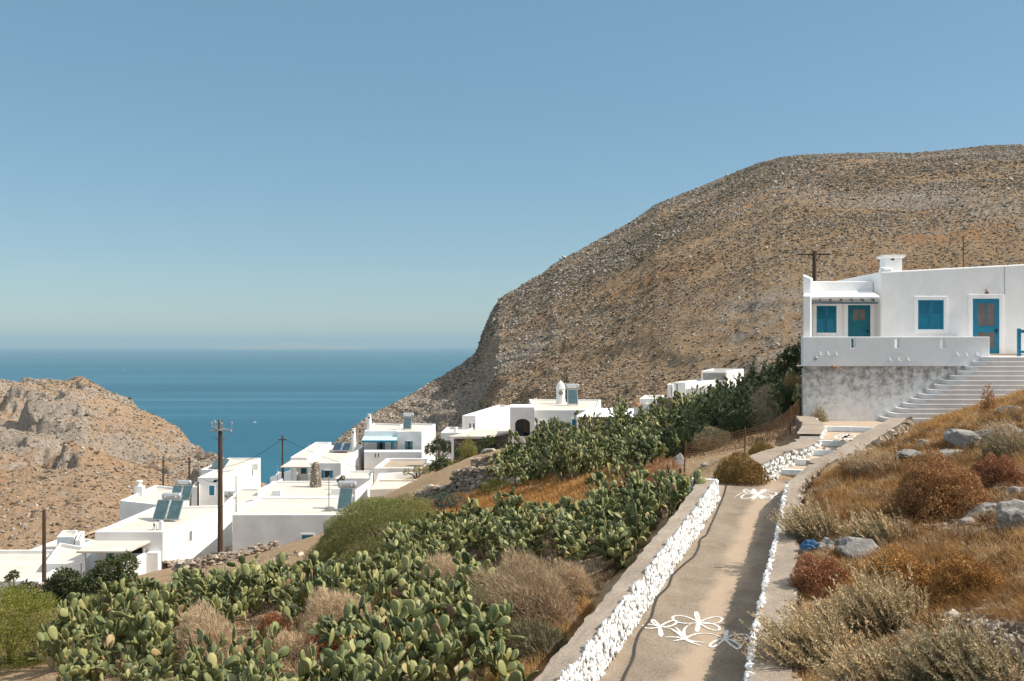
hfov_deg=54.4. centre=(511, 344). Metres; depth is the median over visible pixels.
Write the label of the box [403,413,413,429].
solar heater
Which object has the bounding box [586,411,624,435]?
prickly pear
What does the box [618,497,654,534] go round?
prickly pear
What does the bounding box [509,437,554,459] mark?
prickly pear
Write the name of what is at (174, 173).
sky
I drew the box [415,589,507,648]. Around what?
prickly pear
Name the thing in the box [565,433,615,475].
prickly pear
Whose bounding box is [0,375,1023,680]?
ground
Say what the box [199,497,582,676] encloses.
field stones
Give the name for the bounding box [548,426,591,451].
prickly pear
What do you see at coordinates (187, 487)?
solar heater
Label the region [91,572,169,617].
prickly pear
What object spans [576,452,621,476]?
prickly pear
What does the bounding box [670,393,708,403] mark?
prickly pear
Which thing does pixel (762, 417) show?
shrub
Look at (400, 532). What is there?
prickly pear
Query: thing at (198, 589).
prickly pear
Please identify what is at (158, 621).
prickly pear
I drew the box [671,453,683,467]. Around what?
rock
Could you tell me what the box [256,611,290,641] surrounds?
dry bush
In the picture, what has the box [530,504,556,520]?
prickly pear
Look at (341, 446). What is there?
roof collector
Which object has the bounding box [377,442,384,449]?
window
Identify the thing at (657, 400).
prickly pear
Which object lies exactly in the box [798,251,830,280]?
utility pole
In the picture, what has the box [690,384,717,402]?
prickly pear
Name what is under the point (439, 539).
prickly pear
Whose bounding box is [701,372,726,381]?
wall
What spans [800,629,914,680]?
sage bush
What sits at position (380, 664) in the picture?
prickly pear
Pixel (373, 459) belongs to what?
terrace wall
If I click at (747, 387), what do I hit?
prickly pear
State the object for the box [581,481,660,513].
prickly pear
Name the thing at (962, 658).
sage bush
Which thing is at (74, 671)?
prickly pear
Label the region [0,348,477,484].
sea
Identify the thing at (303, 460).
village house
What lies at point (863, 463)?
sage bush
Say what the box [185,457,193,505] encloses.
utility pole
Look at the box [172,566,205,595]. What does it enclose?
prickly pear
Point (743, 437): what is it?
wire fence
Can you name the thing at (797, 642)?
sage bush
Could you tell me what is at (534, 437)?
prickly pear
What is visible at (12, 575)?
shrub
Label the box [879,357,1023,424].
side stair
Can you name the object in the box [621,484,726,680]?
garden hose
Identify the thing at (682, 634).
flower painting
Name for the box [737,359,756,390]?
prickly pear
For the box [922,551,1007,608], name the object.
spurge dome
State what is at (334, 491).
chimney
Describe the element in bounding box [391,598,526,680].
prickly pear
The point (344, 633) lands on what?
prickly pear
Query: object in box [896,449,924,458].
rock
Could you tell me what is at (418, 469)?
shrub
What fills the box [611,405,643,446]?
prickly pear
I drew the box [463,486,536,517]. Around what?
prickly pear
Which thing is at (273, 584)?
prickly pear
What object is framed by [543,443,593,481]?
prickly pear
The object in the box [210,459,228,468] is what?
tilted collector
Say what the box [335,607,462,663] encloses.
prickly pear
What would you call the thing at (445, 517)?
prickly pear
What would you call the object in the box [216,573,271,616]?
prickly pear
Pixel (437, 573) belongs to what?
prickly pear
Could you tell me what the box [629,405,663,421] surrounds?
prickly pear
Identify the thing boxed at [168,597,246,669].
dry bush
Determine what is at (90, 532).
dirt track
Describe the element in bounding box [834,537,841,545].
rock
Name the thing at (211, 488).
window
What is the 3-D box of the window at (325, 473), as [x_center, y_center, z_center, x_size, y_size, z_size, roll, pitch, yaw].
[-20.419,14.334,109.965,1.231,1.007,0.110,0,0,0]
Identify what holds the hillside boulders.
on the hill
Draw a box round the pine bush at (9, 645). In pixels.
[0,578,72,672]
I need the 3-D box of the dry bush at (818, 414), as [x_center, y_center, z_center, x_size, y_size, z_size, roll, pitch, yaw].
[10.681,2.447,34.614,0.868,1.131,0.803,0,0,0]
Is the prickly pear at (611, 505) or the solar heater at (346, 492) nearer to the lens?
the prickly pear at (611, 505)
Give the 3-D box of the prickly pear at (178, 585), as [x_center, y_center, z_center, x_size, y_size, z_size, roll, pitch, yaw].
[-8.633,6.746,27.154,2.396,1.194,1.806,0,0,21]
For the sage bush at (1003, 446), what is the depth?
21.10 m
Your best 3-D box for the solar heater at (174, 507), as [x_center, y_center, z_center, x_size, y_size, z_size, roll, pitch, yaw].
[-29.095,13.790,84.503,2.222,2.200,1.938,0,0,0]
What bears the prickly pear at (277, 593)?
on the ground at (164, 575)
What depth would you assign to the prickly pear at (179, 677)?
15.47 m
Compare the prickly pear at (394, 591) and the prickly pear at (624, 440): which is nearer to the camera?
the prickly pear at (394, 591)
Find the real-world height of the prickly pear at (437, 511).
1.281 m
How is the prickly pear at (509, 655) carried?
on the ground at (164, 575)
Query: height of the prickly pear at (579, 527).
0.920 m
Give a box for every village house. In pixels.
[76,505,231,576]
[120,480,188,520]
[198,470,234,505]
[201,458,260,490]
[232,497,361,551]
[257,481,354,497]
[280,442,363,480]
[362,423,435,460]
[370,480,414,499]
[374,458,430,481]
[376,472,421,479]
[427,458,450,464]
[441,427,472,457]
[462,405,509,429]
[510,399,600,444]
[667,379,724,400]
[701,369,743,387]
[796,255,1023,420]
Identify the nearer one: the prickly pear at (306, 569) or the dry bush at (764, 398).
the prickly pear at (306, 569)
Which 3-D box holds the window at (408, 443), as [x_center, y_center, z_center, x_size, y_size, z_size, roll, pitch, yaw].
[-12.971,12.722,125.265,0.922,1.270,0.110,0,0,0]
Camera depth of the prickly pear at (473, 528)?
27.07 m
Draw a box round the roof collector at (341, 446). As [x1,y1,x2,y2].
[331,443,350,450]
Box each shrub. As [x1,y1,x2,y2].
[2,578,52,613]
[3,569,19,593]
[336,475,344,483]
[403,465,429,478]
[423,488,467,509]
[424,437,450,461]
[427,455,452,472]
[454,446,483,456]
[480,435,496,448]
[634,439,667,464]
[662,428,709,455]
[691,425,733,449]
[719,411,755,438]
[740,401,780,430]
[767,383,797,414]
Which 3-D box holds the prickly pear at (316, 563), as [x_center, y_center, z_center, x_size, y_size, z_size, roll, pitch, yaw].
[-4.965,5.727,23.178,2.507,1.563,2.841,0,0,-19]
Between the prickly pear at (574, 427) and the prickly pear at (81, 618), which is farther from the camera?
the prickly pear at (574, 427)
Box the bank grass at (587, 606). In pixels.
[222,589,596,680]
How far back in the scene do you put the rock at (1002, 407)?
24.82 m
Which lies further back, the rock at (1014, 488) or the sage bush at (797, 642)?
the rock at (1014, 488)
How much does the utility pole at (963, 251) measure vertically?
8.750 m
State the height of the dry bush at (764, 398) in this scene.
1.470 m
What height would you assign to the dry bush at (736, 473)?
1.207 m
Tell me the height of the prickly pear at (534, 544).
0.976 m
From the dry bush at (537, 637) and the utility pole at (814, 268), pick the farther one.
the utility pole at (814, 268)
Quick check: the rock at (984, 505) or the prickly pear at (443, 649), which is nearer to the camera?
the prickly pear at (443, 649)
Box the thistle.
[978,383,996,412]
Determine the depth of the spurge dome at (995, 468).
19.08 m
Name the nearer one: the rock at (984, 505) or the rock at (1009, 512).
the rock at (1009, 512)
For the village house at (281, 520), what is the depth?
79.00 m
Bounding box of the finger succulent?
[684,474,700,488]
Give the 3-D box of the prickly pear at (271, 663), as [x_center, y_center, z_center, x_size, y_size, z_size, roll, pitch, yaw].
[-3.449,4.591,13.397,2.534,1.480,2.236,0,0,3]
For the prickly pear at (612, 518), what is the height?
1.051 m
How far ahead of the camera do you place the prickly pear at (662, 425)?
37.04 m
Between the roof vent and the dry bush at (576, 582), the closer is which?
the dry bush at (576, 582)
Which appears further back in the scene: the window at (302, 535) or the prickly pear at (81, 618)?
the window at (302, 535)
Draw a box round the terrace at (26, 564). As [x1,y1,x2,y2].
[0,550,56,600]
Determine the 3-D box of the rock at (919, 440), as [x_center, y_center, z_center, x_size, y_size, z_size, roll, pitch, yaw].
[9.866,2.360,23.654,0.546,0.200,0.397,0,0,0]
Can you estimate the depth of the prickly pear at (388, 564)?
22.97 m
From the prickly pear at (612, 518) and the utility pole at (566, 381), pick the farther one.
the utility pole at (566, 381)
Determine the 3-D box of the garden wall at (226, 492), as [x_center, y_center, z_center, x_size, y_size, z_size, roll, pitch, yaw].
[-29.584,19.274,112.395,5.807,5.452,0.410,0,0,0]
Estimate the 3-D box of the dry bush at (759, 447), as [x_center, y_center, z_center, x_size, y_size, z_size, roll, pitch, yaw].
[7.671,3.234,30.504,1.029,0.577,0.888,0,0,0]
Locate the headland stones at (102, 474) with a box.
[0,377,224,549]
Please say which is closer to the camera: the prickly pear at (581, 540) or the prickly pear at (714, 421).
the prickly pear at (581, 540)
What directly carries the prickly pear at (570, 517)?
on the ground at (164, 575)
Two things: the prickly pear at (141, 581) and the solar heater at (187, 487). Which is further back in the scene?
the solar heater at (187, 487)
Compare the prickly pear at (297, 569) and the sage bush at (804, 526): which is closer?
the sage bush at (804, 526)
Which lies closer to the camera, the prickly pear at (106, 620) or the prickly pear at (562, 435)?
the prickly pear at (106, 620)
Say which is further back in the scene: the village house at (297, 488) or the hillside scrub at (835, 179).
the hillside scrub at (835, 179)
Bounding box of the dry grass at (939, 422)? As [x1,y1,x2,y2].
[778,388,1023,680]
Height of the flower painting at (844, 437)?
0.001 m
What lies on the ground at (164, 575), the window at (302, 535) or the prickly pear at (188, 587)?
the prickly pear at (188, 587)
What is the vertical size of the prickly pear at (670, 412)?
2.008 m
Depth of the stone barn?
99.28 m
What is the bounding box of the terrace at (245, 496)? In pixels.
[223,488,258,514]
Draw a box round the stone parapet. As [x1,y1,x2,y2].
[741,416,826,479]
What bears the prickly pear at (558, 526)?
on the ground at (164, 575)
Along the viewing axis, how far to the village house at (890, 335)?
36.96 m
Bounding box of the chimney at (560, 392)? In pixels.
[556,380,564,403]
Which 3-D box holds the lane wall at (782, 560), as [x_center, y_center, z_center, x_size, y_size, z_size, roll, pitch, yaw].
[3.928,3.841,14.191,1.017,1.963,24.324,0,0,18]
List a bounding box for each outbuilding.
[57,530,77,545]
[75,531,84,546]
[192,482,199,505]
[335,471,373,492]
[640,395,663,411]
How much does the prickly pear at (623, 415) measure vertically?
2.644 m
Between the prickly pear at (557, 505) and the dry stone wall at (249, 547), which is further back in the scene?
the dry stone wall at (249, 547)
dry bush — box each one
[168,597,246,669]
[250,624,320,679]
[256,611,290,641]
[298,585,383,634]
[301,633,340,660]
[418,550,471,593]
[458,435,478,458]
[468,544,582,642]
[480,477,518,493]
[505,615,568,666]
[551,558,601,600]
[640,455,685,483]
[710,450,770,486]
[746,441,774,455]
[748,384,789,415]
[782,370,800,404]
[810,402,829,421]
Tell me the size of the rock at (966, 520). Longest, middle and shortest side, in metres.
0.293 x 0.255 x 0.163 m
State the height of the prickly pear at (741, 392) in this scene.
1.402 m
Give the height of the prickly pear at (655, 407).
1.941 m
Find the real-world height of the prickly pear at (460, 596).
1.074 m
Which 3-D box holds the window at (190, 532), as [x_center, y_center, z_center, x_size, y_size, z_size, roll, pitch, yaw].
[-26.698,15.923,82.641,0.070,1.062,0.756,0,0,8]
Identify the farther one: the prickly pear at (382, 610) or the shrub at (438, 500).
the shrub at (438, 500)
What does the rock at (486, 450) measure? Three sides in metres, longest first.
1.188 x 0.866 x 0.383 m
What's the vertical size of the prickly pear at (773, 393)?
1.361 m
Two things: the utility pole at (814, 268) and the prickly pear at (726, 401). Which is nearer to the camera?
the prickly pear at (726, 401)
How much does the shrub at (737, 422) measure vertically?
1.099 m
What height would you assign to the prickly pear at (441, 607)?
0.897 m
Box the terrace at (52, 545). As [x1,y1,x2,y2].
[31,539,94,549]
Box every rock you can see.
[481,448,495,453]
[505,475,530,486]
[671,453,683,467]
[700,462,709,466]
[817,537,834,552]
[834,536,880,561]
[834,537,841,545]
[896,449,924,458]
[917,439,933,445]
[932,449,964,456]
[943,428,982,448]
[958,517,975,524]
[964,502,996,518]
[974,424,1023,445]
[995,406,1022,415]
[996,499,1023,530]
[1006,486,1023,495]
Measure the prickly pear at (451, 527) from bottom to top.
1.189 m
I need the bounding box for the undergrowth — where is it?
[54,408,798,680]
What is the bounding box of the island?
[210,342,375,348]
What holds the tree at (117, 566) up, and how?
on the ground at (164, 575)
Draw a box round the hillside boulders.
[337,227,630,445]
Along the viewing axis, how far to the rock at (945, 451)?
22.44 m
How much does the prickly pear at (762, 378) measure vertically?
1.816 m
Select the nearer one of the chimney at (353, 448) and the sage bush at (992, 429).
the sage bush at (992, 429)
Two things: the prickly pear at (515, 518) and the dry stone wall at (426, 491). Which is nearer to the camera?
the prickly pear at (515, 518)
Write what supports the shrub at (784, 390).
on the ground at (164, 575)
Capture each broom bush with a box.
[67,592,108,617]
[302,492,440,571]
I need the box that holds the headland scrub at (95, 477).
[0,376,217,549]
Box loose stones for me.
[804,406,1023,680]
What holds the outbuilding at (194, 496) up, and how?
on the ground at (164, 575)
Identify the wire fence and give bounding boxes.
[684,397,801,471]
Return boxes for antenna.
[320,476,332,511]
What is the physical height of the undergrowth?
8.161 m
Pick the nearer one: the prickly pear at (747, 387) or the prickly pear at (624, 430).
the prickly pear at (747, 387)
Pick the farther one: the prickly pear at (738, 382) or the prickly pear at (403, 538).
the prickly pear at (738, 382)
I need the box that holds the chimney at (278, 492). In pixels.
[271,489,282,495]
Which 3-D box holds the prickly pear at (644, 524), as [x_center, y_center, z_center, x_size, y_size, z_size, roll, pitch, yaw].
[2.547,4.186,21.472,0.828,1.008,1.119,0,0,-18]
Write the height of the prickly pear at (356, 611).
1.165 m
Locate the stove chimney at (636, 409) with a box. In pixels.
[634,403,640,416]
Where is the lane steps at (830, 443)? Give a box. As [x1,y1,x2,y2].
[759,421,881,476]
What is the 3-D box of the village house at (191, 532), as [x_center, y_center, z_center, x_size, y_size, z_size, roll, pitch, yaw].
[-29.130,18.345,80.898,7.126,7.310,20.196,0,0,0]
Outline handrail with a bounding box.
[1017,328,1023,355]
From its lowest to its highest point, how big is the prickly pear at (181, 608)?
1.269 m
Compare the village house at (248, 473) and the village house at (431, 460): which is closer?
the village house at (431, 460)
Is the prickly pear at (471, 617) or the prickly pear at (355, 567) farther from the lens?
the prickly pear at (355, 567)
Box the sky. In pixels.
[0,0,1023,347]
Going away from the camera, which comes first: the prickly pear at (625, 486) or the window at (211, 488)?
the prickly pear at (625, 486)
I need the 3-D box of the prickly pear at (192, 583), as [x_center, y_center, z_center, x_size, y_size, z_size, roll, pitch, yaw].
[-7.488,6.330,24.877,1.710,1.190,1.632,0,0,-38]
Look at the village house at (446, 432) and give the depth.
115.70 m
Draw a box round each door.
[523,419,529,435]
[848,305,869,347]
[973,299,998,353]
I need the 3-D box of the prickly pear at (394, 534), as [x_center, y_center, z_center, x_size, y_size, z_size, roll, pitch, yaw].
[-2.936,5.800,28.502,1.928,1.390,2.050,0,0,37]
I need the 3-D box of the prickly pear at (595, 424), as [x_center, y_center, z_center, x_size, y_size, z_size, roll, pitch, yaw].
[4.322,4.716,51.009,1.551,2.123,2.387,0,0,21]
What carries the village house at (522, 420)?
on the ground at (164, 575)
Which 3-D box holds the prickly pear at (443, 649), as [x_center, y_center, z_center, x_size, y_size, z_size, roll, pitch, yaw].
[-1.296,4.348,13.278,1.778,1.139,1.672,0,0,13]
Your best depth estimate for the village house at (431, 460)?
108.71 m
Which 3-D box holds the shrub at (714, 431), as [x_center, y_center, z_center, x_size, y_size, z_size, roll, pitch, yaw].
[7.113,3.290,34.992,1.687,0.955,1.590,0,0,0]
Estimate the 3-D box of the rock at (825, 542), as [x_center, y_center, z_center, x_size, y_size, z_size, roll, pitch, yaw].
[5.047,3.292,15.981,0.396,0.372,0.276,0,0,14]
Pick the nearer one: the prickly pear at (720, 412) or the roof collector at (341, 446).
the prickly pear at (720, 412)
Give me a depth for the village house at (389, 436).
126.00 m
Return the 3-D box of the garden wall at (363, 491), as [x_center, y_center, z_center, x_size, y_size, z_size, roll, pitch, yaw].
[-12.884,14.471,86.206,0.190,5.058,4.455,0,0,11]
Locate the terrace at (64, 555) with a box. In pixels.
[46,543,94,579]
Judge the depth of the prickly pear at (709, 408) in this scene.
37.66 m
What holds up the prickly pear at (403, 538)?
on the ground at (164, 575)
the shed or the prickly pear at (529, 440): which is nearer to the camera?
the prickly pear at (529, 440)
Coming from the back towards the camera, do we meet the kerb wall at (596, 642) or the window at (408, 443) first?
the window at (408, 443)
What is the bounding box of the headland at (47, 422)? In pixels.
[0,376,266,549]
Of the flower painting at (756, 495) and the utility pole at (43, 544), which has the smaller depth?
the flower painting at (756, 495)
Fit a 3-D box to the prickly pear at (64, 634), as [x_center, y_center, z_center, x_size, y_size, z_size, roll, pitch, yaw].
[-8.352,5.991,19.792,1.774,1.379,1.888,0,0,37]
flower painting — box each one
[642,611,749,648]
[735,488,779,499]
[834,434,856,439]
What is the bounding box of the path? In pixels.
[599,480,789,680]
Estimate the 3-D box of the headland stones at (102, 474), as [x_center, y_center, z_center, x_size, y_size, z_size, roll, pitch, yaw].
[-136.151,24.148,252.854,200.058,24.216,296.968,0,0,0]
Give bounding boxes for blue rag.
[799,539,817,555]
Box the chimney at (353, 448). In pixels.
[350,428,356,451]
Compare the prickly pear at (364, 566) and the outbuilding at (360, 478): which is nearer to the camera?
the prickly pear at (364, 566)
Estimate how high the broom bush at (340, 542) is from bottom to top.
2.638 m
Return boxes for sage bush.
[730,596,875,678]
[764,493,851,542]
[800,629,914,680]
[809,587,871,625]
[823,556,934,640]
[834,442,903,475]
[835,504,911,545]
[878,610,1023,680]
[970,426,1023,459]
[974,417,1018,441]
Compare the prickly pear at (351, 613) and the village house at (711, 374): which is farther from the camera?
the village house at (711, 374)
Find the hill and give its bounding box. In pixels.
[333,145,1023,456]
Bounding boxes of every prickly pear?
[23,603,126,670]
[36,596,179,680]
[39,605,121,660]
[39,607,121,651]
[48,586,154,663]
[54,637,151,680]
[64,638,138,680]
[66,577,145,649]
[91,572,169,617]
[94,628,207,680]
[100,616,126,656]
[102,577,154,609]
[104,619,186,678]
[118,651,220,680]
[127,605,222,658]
[133,593,165,630]
[134,620,245,661]
[137,572,222,615]
[139,590,222,635]
[147,597,237,644]
[158,567,241,615]
[158,594,190,624]
[158,644,232,680]
[171,566,236,600]
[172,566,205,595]
[173,553,263,598]
[173,621,281,676]
[184,569,235,609]
[185,628,350,680]
[190,566,269,603]
[190,579,239,618]
[191,644,322,680]
[215,567,263,620]
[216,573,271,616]
[226,658,257,680]
[227,665,284,680]
[231,645,283,680]
[234,561,302,612]
[241,552,336,617]
[256,561,309,602]
[257,551,302,583]
[269,571,336,629]
[270,562,351,587]
[271,551,384,613]
[274,566,311,621]
[275,647,379,680]
[291,559,399,615]
[307,603,374,654]
[313,656,429,680]
[316,650,392,680]
[322,556,398,602]
[324,554,387,595]
[324,643,434,680]
[329,551,438,605]
[332,591,376,646]
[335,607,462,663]
[335,616,403,680]
[335,617,479,680]
[339,610,411,628]
[342,623,539,680]
[353,657,395,680]
[354,549,424,599]
[354,608,420,658]
[357,575,435,601]
[365,596,487,663]
[372,583,452,620]
[374,535,435,586]
[379,545,475,573]
[380,529,448,564]
[381,521,443,543]
[385,521,447,570]
[387,524,419,560]
[391,534,467,562]
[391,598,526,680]
[396,558,471,592]
[401,551,507,618]
[402,564,496,622]
[407,599,520,661]
[408,521,428,555]
[409,519,444,543]
[414,565,450,580]
[414,587,459,624]
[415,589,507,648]
[423,625,519,680]
[424,507,469,534]
[425,532,488,561]
[427,564,507,601]
[432,509,460,528]
[434,575,471,601]
[438,511,507,545]
[445,520,496,558]
[447,511,505,552]
[457,577,518,607]
[459,514,520,558]
[461,491,523,519]
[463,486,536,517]
[466,508,534,543]
[468,507,504,522]
[479,512,551,558]
[484,529,527,562]
[485,453,544,488]
[486,519,552,561]
[488,529,547,567]
[489,516,505,555]
[492,429,541,471]
[495,453,535,477]
[497,447,527,464]
[500,499,552,524]
[500,501,545,537]
[500,529,549,567]
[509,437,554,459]
[512,449,555,477]
[517,435,551,465]
[518,508,584,556]
[519,505,542,516]
[521,417,548,446]
[524,512,598,547]
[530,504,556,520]
[533,444,566,479]
[533,503,578,537]
[534,426,549,455]
[541,416,564,442]
[543,427,593,451]
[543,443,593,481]
[543,499,560,524]
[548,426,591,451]
[551,512,609,556]
[552,428,585,455]
[553,519,603,561]
[553,520,636,574]
[554,432,623,479]
[556,486,624,526]
[557,423,608,447]
[559,515,617,553]
[562,526,635,561]
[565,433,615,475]
[568,410,594,441]
[572,490,652,529]
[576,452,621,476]
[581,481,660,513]
[584,403,633,440]
[584,462,650,488]
[585,434,620,466]
[585,480,670,516]
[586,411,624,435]
[586,489,632,531]
[588,415,601,430]
[591,399,631,436]
[592,433,620,453]
[593,518,646,562]
[596,483,658,553]
[597,501,659,532]
[608,395,632,435]
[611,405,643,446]
[611,455,650,485]
[613,464,686,498]
[616,398,660,428]
[616,408,655,437]
[616,516,655,544]
[617,424,669,463]
[617,431,680,470]
[617,482,687,518]
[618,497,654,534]
[619,470,706,522]
[622,478,646,489]
[625,402,649,433]
[627,469,689,517]
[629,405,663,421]
[632,414,684,426]
[635,409,666,435]
[637,419,682,441]
[644,393,664,418]
[651,409,711,446]
[652,397,707,449]
[658,393,695,429]
[661,390,681,413]
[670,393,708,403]
[671,401,722,436]
[673,391,705,411]
[682,386,714,401]
[682,400,736,434]
[684,384,717,421]
[688,375,727,401]
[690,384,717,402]
[695,392,745,426]
[702,388,732,427]
[708,397,757,426]
[716,385,758,408]
[718,382,752,403]
[724,379,734,394]
[733,372,748,387]
[733,375,755,386]
[734,380,790,409]
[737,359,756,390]
[737,380,761,396]
[752,363,799,388]
[752,377,795,402]
[755,359,783,387]
[769,381,801,418]
[773,369,801,384]
[779,368,800,386]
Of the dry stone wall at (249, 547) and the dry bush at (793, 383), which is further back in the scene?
the dry stone wall at (249, 547)
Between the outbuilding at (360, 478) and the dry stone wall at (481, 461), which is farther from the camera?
the outbuilding at (360, 478)
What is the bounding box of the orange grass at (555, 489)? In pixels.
[410,460,658,521]
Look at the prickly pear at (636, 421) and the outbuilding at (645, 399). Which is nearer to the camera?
the prickly pear at (636, 421)
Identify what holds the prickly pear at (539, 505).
on the ground at (164, 575)
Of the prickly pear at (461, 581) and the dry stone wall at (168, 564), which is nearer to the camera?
the prickly pear at (461, 581)
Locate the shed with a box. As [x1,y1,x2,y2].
[576,408,633,434]
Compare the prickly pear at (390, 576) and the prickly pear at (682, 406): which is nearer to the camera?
the prickly pear at (390, 576)
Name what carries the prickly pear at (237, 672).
on the ground at (164, 575)
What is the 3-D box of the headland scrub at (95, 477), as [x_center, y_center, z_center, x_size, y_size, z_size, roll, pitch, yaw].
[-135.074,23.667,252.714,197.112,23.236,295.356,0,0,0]
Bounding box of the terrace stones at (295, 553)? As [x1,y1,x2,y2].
[255,550,303,563]
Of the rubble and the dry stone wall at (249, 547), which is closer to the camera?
the rubble
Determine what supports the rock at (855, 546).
on the ground at (164, 575)
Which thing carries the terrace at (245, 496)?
on the ground at (164, 575)
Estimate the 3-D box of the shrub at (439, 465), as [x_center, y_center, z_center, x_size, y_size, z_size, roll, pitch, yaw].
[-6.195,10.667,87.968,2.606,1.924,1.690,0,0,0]
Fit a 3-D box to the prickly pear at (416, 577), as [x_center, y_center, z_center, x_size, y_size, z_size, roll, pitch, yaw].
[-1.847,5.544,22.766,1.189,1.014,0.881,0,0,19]
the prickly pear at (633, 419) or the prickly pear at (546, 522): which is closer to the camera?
the prickly pear at (546, 522)
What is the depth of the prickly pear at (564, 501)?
24.32 m
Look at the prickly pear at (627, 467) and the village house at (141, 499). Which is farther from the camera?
the village house at (141, 499)
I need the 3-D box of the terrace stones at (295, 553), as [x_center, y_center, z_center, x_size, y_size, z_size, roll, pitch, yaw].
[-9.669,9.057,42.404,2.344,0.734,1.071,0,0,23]
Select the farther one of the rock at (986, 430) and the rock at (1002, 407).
the rock at (1002, 407)
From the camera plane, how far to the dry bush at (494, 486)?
46.71 m
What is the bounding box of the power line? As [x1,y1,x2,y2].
[285,439,370,469]
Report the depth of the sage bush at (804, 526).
16.93 m
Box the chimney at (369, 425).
[366,414,371,430]
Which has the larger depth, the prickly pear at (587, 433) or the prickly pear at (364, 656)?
the prickly pear at (587, 433)
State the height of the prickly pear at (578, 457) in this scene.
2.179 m
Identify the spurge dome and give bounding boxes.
[786,552,851,597]
[857,540,932,604]
[880,446,988,522]
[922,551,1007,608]
[971,451,1023,490]
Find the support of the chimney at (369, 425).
on the village house at (389, 436)
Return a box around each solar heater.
[152,493,183,520]
[172,480,192,500]
[337,481,356,510]
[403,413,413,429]
[565,384,578,404]
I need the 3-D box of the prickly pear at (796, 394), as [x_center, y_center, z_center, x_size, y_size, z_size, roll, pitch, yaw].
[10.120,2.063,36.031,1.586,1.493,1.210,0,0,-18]
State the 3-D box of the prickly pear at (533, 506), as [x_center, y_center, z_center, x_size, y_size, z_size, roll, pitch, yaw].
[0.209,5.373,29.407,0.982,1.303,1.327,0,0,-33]
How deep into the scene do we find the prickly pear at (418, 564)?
22.16 m
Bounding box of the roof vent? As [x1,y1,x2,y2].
[153,520,162,529]
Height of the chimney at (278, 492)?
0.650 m
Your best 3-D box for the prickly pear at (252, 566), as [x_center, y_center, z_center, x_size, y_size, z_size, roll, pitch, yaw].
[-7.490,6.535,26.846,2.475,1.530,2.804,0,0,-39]
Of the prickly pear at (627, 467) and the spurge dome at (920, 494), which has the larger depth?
the prickly pear at (627, 467)
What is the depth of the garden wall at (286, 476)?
113.51 m
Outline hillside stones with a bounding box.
[339,143,1023,457]
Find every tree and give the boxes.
[41,566,89,606]
[72,550,140,598]
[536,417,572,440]
[772,343,802,375]
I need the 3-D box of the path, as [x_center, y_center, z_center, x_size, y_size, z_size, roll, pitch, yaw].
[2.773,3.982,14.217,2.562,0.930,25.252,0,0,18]
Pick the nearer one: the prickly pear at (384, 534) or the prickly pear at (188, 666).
the prickly pear at (188, 666)
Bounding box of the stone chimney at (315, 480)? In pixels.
[309,462,321,487]
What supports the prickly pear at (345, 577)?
on the undergrowth
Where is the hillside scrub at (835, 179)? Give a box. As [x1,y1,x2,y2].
[332,144,1023,456]
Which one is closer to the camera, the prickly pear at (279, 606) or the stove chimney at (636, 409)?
the prickly pear at (279, 606)
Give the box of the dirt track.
[85,527,104,535]
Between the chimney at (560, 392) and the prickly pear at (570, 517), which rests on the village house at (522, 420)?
the chimney at (560, 392)
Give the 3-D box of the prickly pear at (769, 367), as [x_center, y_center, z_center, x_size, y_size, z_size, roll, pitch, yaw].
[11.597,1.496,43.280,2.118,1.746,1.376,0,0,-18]
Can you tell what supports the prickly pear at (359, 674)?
on the ground at (164, 575)
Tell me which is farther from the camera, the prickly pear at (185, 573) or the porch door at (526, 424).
the porch door at (526, 424)
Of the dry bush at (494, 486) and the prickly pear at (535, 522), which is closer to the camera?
the prickly pear at (535, 522)
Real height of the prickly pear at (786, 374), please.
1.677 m
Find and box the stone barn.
[448,429,509,461]
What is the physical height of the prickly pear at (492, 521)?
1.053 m
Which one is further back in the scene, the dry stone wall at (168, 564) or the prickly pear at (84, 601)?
the dry stone wall at (168, 564)
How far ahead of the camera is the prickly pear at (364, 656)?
13.60 m
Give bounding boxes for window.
[132,546,143,554]
[188,529,192,542]
[208,485,214,495]
[300,533,314,539]
[321,469,332,478]
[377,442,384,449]
[405,440,412,449]
[812,304,840,336]
[914,296,946,332]
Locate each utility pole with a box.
[42,509,46,581]
[162,456,163,485]
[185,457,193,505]
[197,482,198,505]
[209,420,232,553]
[236,476,236,511]
[278,435,286,478]
[563,377,570,401]
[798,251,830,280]
[963,236,963,266]
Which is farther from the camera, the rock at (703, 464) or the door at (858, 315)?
the door at (858, 315)
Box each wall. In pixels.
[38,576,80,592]
[161,546,231,568]
[171,541,279,571]
[224,491,235,502]
[247,543,268,549]
[258,478,282,494]
[270,468,296,482]
[355,479,370,503]
[364,450,421,470]
[413,483,457,500]
[449,465,511,491]
[470,453,494,466]
[533,477,720,680]
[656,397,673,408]
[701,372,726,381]
[743,456,829,680]
[810,416,916,463]
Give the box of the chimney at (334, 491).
[330,488,339,494]
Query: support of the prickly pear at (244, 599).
on the undergrowth
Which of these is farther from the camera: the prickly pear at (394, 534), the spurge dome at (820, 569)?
the prickly pear at (394, 534)
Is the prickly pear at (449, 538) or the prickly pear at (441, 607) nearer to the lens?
the prickly pear at (441, 607)
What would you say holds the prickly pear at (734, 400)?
on the ground at (164, 575)
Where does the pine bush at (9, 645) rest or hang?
on the ground at (164, 575)
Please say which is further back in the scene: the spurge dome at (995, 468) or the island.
the island
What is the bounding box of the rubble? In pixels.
[928,591,1023,659]
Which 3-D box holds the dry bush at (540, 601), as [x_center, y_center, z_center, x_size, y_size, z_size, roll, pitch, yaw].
[0.313,3.980,15.934,2.130,1.610,1.780,0,0,0]

